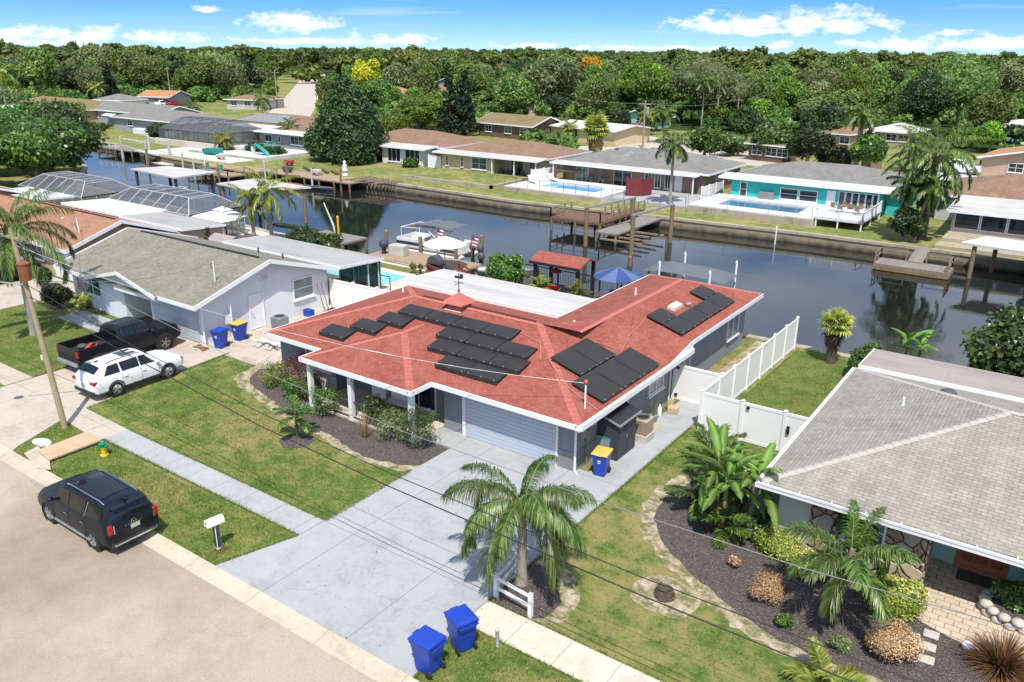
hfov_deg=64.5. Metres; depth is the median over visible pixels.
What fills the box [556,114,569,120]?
feather palm
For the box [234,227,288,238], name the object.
pool terrace
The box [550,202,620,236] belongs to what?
red dock
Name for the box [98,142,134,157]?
lift dock
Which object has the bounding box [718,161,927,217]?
teal house
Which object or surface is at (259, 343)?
rubble heap
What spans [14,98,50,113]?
mangrove
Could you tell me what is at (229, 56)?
oak tree
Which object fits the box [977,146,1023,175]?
orange garage house
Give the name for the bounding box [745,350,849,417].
back lawn
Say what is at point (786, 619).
shrub
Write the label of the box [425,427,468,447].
porch path
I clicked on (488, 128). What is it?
window
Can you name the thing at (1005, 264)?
seawall
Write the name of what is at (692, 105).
overhead wire
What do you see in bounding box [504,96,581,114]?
tan roof cottage
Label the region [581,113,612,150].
cabbage palm
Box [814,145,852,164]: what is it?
shrub
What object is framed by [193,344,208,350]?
skateboard pile
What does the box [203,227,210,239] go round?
cypress
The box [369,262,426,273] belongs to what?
turf strip
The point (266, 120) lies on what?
solar roof house
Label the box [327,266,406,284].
pool water
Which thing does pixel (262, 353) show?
side path
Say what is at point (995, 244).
boathouse roof
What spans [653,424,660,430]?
door rug
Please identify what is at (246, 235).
board fence
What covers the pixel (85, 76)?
live oak
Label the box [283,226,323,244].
garden mass
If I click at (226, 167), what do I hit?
long dock
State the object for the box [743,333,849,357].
seawall
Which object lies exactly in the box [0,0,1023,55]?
sky
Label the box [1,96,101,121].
olive roof house
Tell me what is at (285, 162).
mooring pile
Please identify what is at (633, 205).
mooring pile
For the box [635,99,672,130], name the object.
oak tree
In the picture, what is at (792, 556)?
croton shrub
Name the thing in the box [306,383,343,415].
bed shrub
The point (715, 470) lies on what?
banana plant
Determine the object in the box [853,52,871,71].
oak tree
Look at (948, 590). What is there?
patio pavers
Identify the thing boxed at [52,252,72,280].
garage door
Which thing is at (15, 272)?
shrub
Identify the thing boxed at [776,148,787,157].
window
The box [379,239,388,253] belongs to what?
dark motor
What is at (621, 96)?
dark oak
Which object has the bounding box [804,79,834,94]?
live oak
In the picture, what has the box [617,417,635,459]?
door
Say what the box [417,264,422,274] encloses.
potted plant
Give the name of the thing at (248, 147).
shrub
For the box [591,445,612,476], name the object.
wheeled bin
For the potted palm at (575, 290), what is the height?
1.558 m
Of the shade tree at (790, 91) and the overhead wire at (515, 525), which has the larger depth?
the shade tree at (790, 91)
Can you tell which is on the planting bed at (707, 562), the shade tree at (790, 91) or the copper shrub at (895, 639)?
the copper shrub at (895, 639)
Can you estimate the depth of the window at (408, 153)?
114.36 m
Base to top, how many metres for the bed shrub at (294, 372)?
2.114 m
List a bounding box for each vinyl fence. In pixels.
[329,277,387,306]
[697,389,808,451]
[702,316,799,398]
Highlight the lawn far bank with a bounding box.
[1,107,1023,259]
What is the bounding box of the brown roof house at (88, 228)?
[0,187,225,280]
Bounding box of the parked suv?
[38,469,158,551]
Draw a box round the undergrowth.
[14,72,1023,152]
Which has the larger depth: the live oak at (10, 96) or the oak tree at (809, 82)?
the oak tree at (809, 82)
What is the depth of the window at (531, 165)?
105.08 m
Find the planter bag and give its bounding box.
[648,392,660,422]
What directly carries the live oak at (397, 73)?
on the woodland floor
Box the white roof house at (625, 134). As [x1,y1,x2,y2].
[549,119,654,145]
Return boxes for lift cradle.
[123,137,166,155]
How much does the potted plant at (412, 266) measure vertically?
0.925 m
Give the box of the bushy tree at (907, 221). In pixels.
[886,206,927,241]
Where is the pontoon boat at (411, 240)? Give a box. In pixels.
[396,219,477,262]
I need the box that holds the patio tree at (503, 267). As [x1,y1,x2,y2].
[484,252,526,283]
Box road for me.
[0,460,375,681]
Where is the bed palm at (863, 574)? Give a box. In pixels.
[781,499,920,624]
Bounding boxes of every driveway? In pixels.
[0,277,74,309]
[0,306,335,450]
[215,400,698,676]
[618,143,651,147]
[706,150,773,165]
[923,169,976,179]
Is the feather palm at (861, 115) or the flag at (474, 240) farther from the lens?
the feather palm at (861, 115)
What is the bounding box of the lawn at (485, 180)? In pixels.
[400,168,528,188]
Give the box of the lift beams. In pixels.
[585,197,672,244]
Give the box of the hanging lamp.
[550,268,561,273]
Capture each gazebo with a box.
[191,206,247,234]
[529,250,599,294]
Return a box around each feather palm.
[0,64,17,107]
[85,81,105,97]
[180,99,201,111]
[212,130,235,150]
[248,88,274,112]
[276,118,300,129]
[399,101,416,128]
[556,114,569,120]
[560,120,577,135]
[637,104,660,126]
[649,101,679,143]
[653,130,692,207]
[691,70,717,126]
[707,76,733,116]
[750,73,774,99]
[842,96,882,164]
[881,118,998,240]
[886,162,930,237]
[897,127,938,168]
[909,168,957,241]
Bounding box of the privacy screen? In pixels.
[625,176,652,195]
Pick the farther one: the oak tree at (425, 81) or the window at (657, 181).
the oak tree at (425, 81)
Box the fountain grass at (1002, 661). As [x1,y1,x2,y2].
[950,623,1023,681]
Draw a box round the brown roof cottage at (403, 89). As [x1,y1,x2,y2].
[397,86,407,94]
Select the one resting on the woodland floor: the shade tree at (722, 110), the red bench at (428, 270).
the shade tree at (722, 110)
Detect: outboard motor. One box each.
[477,244,483,263]
[478,252,484,263]
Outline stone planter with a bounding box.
[976,588,1023,634]
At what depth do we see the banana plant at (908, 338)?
41.40 m
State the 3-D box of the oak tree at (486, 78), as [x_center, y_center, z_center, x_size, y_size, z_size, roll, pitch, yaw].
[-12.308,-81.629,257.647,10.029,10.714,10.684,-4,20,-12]
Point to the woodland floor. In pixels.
(684, 126)
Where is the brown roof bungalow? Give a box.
[820,124,874,148]
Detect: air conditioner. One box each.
[271,314,288,328]
[635,413,654,443]
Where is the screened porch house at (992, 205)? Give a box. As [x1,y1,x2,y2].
[934,174,1023,238]
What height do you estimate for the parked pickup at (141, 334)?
2.010 m
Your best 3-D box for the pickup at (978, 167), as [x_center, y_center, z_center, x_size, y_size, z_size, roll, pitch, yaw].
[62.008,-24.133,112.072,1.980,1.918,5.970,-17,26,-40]
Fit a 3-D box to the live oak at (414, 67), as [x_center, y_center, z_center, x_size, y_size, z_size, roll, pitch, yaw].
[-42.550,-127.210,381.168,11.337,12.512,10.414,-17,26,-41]
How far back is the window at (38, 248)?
58.73 m
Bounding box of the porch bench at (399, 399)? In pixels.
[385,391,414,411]
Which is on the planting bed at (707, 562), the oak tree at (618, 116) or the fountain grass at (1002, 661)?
the fountain grass at (1002, 661)
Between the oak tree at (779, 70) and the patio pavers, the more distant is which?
the oak tree at (779, 70)
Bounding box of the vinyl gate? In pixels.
[671,364,723,404]
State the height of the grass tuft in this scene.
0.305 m
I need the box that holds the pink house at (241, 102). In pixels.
[223,93,286,109]
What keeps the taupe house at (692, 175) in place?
on the lawn far bank
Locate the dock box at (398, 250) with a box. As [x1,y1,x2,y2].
[388,243,408,256]
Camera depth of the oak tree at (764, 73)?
281.45 m
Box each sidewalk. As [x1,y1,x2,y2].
[0,363,32,385]
[103,429,323,534]
[474,601,661,681]
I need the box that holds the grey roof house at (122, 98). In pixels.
[92,94,147,102]
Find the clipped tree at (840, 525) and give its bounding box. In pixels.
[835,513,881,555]
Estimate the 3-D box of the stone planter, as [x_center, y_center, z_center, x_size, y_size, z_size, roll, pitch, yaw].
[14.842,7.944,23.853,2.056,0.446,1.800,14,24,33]
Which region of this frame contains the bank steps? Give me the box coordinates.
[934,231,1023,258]
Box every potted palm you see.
[528,273,554,289]
[565,279,593,296]
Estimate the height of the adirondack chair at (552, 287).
1.011 m
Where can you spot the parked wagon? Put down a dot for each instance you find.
(116, 373)
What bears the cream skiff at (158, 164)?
on the canal water at (808, 285)
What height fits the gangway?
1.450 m
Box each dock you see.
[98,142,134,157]
[186,164,246,181]
[202,163,267,178]
[261,169,367,191]
[319,230,367,249]
[367,249,482,270]
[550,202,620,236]
[872,246,954,279]
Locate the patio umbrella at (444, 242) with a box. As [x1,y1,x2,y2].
[422,236,466,268]
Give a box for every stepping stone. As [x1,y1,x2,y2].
[918,653,934,665]
[920,641,936,652]
[923,628,939,639]
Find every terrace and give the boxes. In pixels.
[148,137,254,163]
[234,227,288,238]
[327,261,424,307]
[608,189,700,209]
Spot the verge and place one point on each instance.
(286, 84)
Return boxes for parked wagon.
[72,348,183,397]
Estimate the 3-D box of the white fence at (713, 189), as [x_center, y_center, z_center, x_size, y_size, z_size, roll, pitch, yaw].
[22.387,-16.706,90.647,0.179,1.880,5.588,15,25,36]
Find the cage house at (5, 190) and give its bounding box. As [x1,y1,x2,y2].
[0,186,28,194]
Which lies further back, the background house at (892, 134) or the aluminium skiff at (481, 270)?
the background house at (892, 134)
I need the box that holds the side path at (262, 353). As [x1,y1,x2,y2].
[226,338,281,367]
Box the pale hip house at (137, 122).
[109,109,232,134]
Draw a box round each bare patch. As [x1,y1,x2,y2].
[279,433,312,447]
[630,575,700,619]
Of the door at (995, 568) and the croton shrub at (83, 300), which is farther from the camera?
the croton shrub at (83, 300)
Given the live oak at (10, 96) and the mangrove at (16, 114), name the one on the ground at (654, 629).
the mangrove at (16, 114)
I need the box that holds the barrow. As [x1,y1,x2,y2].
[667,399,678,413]
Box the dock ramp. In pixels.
[907,246,931,263]
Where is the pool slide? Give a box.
[251,143,268,155]
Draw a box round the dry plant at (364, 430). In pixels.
[351,403,374,437]
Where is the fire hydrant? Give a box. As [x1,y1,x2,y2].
[97,439,108,456]
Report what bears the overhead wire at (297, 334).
attached to the utility pole at (24, 272)
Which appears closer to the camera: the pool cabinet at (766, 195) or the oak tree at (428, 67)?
the pool cabinet at (766, 195)
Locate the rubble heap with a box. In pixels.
[252,338,280,350]
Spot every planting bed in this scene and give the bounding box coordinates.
[249,368,447,464]
[653,475,1023,681]
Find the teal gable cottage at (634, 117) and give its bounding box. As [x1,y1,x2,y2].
[629,110,675,128]
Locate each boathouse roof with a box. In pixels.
[130,166,217,193]
[216,178,310,222]
[960,236,1023,277]
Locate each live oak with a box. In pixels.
[0,54,22,60]
[0,87,22,107]
[64,58,74,63]
[73,42,106,66]
[74,66,102,98]
[82,56,101,68]
[95,45,115,70]
[126,46,147,60]
[196,50,227,85]
[211,58,248,95]
[251,67,273,87]
[382,61,411,87]
[393,97,418,126]
[409,56,429,74]
[476,62,496,78]
[493,62,509,77]
[498,72,519,86]
[602,70,614,81]
[606,59,621,74]
[792,96,824,118]
[794,71,814,82]
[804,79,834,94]
[810,61,827,78]
[813,68,843,82]
[867,55,877,65]
[935,103,967,124]
[997,59,1023,90]
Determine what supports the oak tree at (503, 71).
on the woodland floor
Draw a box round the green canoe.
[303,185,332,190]
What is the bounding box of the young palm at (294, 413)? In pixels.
[272,395,316,437]
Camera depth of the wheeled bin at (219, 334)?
44.35 m
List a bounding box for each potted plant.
[409,261,416,273]
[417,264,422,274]
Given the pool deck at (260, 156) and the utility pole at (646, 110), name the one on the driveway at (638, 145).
the utility pole at (646, 110)
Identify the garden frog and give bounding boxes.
[961,640,975,650]
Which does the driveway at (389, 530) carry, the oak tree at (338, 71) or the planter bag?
the planter bag
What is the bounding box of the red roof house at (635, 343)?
[263,269,763,474]
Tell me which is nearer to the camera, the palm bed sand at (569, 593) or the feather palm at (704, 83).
the palm bed sand at (569, 593)
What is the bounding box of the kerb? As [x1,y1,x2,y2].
[0,444,419,681]
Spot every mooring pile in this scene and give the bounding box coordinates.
[118,136,124,158]
[143,140,148,162]
[145,149,148,166]
[146,135,150,150]
[166,139,170,155]
[180,152,183,167]
[217,164,220,181]
[263,161,266,179]
[284,161,287,181]
[310,168,312,184]
[336,216,340,248]
[339,168,341,190]
[384,230,387,248]
[418,236,422,251]
[454,248,457,258]
[583,206,588,245]
[628,256,631,265]
[629,197,635,233]
[629,215,635,254]
[668,204,674,242]
[733,260,737,287]
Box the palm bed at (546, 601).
[494,564,560,617]
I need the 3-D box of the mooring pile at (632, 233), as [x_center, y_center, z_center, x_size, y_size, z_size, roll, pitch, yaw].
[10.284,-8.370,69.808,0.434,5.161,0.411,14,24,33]
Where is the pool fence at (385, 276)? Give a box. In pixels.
[376,274,390,290]
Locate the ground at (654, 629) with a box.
[0,51,985,681]
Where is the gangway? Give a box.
[604,200,644,219]
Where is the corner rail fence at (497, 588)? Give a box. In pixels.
[493,550,533,617]
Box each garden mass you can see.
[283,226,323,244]
[318,232,343,248]
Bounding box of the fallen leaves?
[16,340,962,675]
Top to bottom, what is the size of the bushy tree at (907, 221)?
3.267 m
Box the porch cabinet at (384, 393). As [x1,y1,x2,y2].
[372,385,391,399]
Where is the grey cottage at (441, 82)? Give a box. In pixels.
[437,78,444,84]
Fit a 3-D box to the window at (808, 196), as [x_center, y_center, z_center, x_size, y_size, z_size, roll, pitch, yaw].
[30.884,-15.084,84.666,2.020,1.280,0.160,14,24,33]
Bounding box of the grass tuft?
[211,541,227,553]
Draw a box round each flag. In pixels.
[436,225,443,253]
[471,234,477,257]
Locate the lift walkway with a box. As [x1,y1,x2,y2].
[595,216,661,243]
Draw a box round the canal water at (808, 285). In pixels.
[82,147,1023,366]
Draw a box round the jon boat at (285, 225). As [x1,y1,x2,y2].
[272,222,300,228]
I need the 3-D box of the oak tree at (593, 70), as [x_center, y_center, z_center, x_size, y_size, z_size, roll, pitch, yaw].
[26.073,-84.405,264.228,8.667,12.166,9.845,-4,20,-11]
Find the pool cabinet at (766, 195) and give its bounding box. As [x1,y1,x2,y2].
[758,191,774,199]
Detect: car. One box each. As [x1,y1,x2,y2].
[154,100,165,104]
[166,100,183,105]
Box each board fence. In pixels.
[243,231,253,237]
[861,161,882,168]
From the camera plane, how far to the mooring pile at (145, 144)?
120.51 m
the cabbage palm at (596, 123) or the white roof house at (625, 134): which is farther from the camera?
the white roof house at (625, 134)
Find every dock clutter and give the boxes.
[216,154,225,159]
[282,166,292,172]
[284,159,293,165]
[312,169,321,175]
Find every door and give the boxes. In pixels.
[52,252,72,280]
[152,301,201,342]
[248,292,265,329]
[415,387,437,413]
[466,398,555,465]
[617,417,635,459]
[674,176,682,191]
[826,190,835,204]
[953,548,1009,579]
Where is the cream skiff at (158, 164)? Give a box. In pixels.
[152,162,173,166]
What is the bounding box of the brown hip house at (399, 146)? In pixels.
[375,128,487,166]
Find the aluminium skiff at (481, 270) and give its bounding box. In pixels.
[478,266,540,276]
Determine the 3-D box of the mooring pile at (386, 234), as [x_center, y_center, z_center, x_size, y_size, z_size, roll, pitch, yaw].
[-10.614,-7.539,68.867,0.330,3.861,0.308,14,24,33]
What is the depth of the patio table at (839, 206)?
79.14 m
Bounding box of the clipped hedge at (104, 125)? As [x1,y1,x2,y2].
[94,123,114,128]
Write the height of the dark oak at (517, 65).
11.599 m
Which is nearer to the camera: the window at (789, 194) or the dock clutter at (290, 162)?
the window at (789, 194)
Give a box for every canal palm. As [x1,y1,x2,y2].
[224,183,273,235]
[235,166,302,235]
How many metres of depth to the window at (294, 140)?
130.06 m
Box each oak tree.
[0,55,70,87]
[0,59,16,72]
[14,44,60,90]
[23,83,55,89]
[56,65,101,92]
[100,71,127,85]
[106,48,131,82]
[128,56,167,86]
[139,56,173,83]
[173,53,227,87]
[222,53,237,61]
[227,52,243,60]
[231,85,252,96]
[240,56,271,70]
[315,76,333,105]
[334,68,341,74]
[340,65,353,74]
[357,46,386,70]
[360,76,401,109]
[361,58,382,78]
[401,87,424,99]
[410,70,440,94]
[419,63,439,81]
[437,58,445,76]
[438,48,461,74]
[447,91,479,108]
[454,63,488,93]
[479,67,489,89]
[486,75,493,87]
[493,76,539,111]
[498,67,519,80]
[521,50,583,99]
[573,73,618,115]
[580,63,603,79]
[600,59,618,80]
[606,108,631,124]
[620,59,633,72]
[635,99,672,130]
[664,52,759,110]
[670,52,691,70]
[684,95,707,110]
[689,126,726,155]
[728,104,763,141]
[742,73,753,79]
[748,77,770,99]
[749,121,792,151]
[753,69,771,80]
[767,58,789,70]
[767,64,795,83]
[768,74,796,101]
[785,127,836,160]
[800,99,849,130]
[805,76,831,88]
[805,89,827,100]
[824,89,860,113]
[825,50,856,76]
[848,131,888,166]
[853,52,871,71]
[861,62,897,110]
[880,61,902,70]
[884,100,920,120]
[889,83,905,102]
[893,67,959,127]
[900,77,918,84]
[901,63,924,75]
[925,51,1000,126]
[966,88,1018,129]
[982,56,1003,88]
[1004,124,1023,143]
[1010,99,1023,108]
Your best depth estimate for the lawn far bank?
93.34 m
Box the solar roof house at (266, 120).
[232,113,316,128]
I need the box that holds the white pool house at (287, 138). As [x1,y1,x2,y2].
[253,122,314,150]
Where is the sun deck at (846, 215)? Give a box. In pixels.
[814,201,882,231]
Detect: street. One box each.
[268,79,317,116]
[578,146,618,150]
[644,136,773,165]
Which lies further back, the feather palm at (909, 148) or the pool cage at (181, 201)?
the feather palm at (909, 148)
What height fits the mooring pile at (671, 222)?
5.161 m
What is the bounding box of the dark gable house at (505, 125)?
[476,112,562,138]
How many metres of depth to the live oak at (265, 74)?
328.46 m
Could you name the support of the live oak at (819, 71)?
on the woodland floor
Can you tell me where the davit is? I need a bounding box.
[323,203,334,233]
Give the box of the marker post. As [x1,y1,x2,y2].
[495,628,499,646]
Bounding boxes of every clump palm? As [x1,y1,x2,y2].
[662,465,728,522]
[684,437,748,476]
[688,422,746,464]
[691,493,750,548]
[779,637,870,681]
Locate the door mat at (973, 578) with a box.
[955,568,996,588]
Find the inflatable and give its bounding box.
[201,147,222,154]
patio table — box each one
[830,202,853,211]
[847,203,871,213]
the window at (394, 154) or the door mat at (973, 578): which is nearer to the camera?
the door mat at (973, 578)
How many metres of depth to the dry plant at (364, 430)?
34.36 m
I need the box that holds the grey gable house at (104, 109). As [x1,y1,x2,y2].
[95,100,202,122]
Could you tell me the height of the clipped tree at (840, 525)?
2.629 m
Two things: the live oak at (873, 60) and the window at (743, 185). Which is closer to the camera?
the window at (743, 185)
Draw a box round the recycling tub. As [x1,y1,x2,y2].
[596,433,610,446]
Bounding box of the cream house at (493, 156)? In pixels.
[432,139,592,176]
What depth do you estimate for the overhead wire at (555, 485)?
19.40 m
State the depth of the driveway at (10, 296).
54.26 m
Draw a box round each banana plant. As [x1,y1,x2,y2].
[674,415,782,533]
[892,328,939,356]
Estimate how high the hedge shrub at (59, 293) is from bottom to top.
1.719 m
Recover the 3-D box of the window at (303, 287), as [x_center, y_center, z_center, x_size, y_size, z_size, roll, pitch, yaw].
[-12.841,-3.256,49.983,0.160,1.380,1.720,14,24,33]
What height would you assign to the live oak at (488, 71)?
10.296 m
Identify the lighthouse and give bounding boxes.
[342,160,347,175]
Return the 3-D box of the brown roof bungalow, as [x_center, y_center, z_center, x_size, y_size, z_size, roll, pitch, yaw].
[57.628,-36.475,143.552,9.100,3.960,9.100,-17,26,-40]
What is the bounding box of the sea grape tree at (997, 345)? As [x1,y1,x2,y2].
[959,302,1023,377]
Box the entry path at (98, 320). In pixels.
[57,310,111,331]
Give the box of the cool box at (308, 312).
[303,308,314,316]
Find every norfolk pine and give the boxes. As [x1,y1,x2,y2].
[435,71,462,133]
[452,70,479,134]
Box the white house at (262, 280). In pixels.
[53,227,383,345]
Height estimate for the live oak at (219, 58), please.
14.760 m
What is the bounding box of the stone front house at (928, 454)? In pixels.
[755,348,1023,583]
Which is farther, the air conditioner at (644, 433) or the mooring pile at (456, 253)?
the mooring pile at (456, 253)
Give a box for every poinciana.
[351,58,380,84]
[580,55,601,73]
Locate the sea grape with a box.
[846,341,883,368]
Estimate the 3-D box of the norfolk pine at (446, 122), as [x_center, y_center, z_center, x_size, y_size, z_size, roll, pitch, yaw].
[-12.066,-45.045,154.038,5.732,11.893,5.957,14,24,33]
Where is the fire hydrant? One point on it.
(102, 446)
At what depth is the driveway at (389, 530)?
26.51 m
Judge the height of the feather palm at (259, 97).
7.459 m
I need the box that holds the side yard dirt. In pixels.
[716,341,764,373]
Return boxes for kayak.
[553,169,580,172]
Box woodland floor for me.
[252,52,1021,152]
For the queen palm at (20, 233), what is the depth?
44.20 m
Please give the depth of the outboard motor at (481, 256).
62.63 m
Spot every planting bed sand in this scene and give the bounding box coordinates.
[234,366,419,470]
[638,465,884,681]
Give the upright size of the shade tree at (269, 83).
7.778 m
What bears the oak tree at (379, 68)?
on the woodland floor
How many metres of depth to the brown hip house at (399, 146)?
117.44 m
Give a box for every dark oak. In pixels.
[168,58,190,78]
[228,58,260,86]
[507,60,526,73]
[537,94,571,113]
[571,75,589,96]
[614,86,636,104]
[656,61,671,68]
[663,59,674,64]
[817,79,832,86]
[886,69,905,86]
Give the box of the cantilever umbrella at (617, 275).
[594,267,642,288]
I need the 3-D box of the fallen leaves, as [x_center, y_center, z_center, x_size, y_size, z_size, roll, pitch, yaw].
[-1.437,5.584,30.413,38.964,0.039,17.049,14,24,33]
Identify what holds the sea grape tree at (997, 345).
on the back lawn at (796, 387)
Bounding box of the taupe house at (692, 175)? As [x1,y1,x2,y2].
[549,146,747,194]
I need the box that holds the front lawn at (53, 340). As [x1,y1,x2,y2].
[0,300,98,376]
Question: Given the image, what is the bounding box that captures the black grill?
[426,254,443,270]
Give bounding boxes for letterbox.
[204,514,224,549]
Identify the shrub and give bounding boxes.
[0,255,41,279]
[32,266,53,285]
[39,282,74,308]
[73,292,92,308]
[144,122,164,136]
[244,141,263,151]
[256,357,294,386]
[261,145,287,154]
[277,349,322,384]
[277,376,303,400]
[293,371,324,397]
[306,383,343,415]
[360,393,391,423]
[370,405,416,440]
[396,403,439,448]
[401,156,418,167]
[720,132,750,155]
[726,555,741,567]
[748,566,785,604]
[752,525,803,561]
[774,612,794,629]
[778,546,827,580]
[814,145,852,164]
[826,633,851,653]
[862,573,931,622]
[864,615,927,664]
[989,578,1023,613]
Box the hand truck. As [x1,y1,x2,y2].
[77,342,97,348]
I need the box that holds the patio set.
[498,168,524,176]
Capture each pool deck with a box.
[188,144,309,161]
[504,176,625,201]
[687,193,832,226]
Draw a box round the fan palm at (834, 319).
[816,307,855,363]
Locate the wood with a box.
[0,38,1023,81]
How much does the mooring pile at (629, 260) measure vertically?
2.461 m
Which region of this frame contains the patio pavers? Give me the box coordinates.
[912,557,1023,659]
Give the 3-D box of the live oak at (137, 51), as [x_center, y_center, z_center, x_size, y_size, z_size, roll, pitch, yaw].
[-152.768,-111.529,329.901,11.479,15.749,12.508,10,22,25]
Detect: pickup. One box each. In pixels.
[56,316,180,367]
[938,158,981,174]
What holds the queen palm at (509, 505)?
on the ground at (654, 629)
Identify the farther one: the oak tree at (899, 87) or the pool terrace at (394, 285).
the oak tree at (899, 87)
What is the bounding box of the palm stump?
[654,582,675,602]
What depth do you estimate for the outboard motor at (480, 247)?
63.36 m
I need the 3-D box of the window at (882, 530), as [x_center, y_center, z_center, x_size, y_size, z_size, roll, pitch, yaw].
[11.056,5.925,25.410,1.320,1.130,0.160,14,24,33]
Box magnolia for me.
[299,74,389,165]
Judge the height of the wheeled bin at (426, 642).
1.093 m
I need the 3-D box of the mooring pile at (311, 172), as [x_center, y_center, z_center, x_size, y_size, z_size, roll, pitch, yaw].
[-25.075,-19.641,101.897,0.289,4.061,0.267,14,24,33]
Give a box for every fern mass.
[690,471,752,507]
[740,510,780,542]
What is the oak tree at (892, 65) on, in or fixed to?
on the woodland floor
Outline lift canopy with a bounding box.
[642,261,737,283]
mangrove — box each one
[0,101,28,125]
[0,109,16,164]
[0,120,66,176]
[3,110,91,171]
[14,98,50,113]
[19,96,109,163]
[25,100,97,130]
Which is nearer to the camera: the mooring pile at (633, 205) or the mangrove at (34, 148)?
the mooring pile at (633, 205)
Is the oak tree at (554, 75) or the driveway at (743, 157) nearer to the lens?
the driveway at (743, 157)
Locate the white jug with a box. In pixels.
[657,404,661,416]
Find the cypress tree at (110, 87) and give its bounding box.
[101,62,120,96]
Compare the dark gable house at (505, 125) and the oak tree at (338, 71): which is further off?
the oak tree at (338, 71)
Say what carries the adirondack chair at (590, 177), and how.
on the pool deck at (587, 191)
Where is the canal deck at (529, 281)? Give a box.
[488,263,629,297]
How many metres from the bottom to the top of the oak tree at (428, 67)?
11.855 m
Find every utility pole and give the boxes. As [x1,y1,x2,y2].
[0,228,67,428]
[272,70,277,107]
[639,100,651,147]
[854,122,868,164]
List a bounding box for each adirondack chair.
[548,285,560,291]
[578,287,593,297]
[586,172,592,181]
[598,174,605,182]
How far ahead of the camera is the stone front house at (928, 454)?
26.30 m
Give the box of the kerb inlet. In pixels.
[24,446,50,469]
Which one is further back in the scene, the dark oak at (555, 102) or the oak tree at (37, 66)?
the oak tree at (37, 66)
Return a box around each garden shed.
[208,232,240,242]
[598,402,641,460]
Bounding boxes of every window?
[32,245,44,261]
[76,276,102,298]
[127,120,132,126]
[231,101,236,105]
[244,101,250,105]
[265,134,271,141]
[290,136,302,145]
[292,275,315,301]
[305,349,332,374]
[387,148,400,162]
[405,149,419,164]
[445,155,448,165]
[460,156,463,167]
[472,157,486,170]
[485,125,491,131]
[504,126,511,133]
[511,160,523,173]
[520,128,526,134]
[529,162,534,174]
[576,166,588,181]
[613,170,631,185]
[644,173,651,177]
[647,375,664,398]
[654,174,660,188]
[664,175,669,189]
[682,356,690,365]
[725,314,739,342]
[739,182,747,195]
[751,146,762,155]
[765,147,776,156]
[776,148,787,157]
[778,187,798,201]
[797,189,817,203]
[838,136,849,144]
[840,521,886,547]
[885,134,896,141]
[898,135,908,142]
[1006,163,1023,173]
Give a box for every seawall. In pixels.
[79,159,426,269]
[98,141,1023,273]
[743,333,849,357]
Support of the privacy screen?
on the paved terrace at (659, 198)
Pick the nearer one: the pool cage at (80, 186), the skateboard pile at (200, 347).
the skateboard pile at (200, 347)
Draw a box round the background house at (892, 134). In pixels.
[866,123,929,146]
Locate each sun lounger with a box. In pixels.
[528,175,535,181]
[548,173,558,181]
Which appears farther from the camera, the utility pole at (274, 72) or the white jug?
the utility pole at (274, 72)
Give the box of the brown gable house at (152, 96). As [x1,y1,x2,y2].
[135,90,192,105]
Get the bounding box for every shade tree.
[0,74,20,92]
[170,68,197,91]
[262,78,279,95]
[378,113,410,130]
[396,95,441,128]
[425,92,454,115]
[446,74,458,90]
[457,60,474,69]
[617,56,680,101]
[650,94,664,100]
[666,92,688,102]
[705,100,730,119]
[728,95,754,110]
[737,61,752,73]
[749,98,777,117]
[774,77,807,108]
[829,71,876,107]
[845,67,862,76]
[905,69,918,78]
[973,120,1006,152]
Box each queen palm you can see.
[0,187,77,335]
[440,454,597,593]
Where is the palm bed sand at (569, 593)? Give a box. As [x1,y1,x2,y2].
[527,558,579,624]
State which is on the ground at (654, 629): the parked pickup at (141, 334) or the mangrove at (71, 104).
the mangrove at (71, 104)
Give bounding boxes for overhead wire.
[15,241,1023,630]
[17,246,580,382]
[27,285,917,681]
[30,296,854,681]
[37,263,209,281]
[646,99,738,105]
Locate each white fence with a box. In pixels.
[428,154,441,168]
[531,166,556,178]
[700,180,723,199]
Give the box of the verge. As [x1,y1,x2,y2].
[263,75,321,116]
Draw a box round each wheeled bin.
[209,326,229,348]
[229,319,248,340]
[407,625,447,679]
[443,604,478,655]
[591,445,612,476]
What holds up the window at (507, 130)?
in the dark gable house at (505, 125)
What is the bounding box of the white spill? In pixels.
[32,438,50,446]
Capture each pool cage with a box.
[18,171,130,214]
[108,184,245,235]
[158,116,260,145]
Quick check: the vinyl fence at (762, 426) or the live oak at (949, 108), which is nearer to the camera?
the vinyl fence at (762, 426)
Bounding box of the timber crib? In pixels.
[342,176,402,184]
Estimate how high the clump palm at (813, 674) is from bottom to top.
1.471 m
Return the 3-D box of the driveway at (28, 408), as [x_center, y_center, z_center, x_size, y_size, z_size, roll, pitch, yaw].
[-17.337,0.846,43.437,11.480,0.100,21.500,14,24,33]
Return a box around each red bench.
[425,264,439,272]
[456,263,470,273]
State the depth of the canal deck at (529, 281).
56.16 m

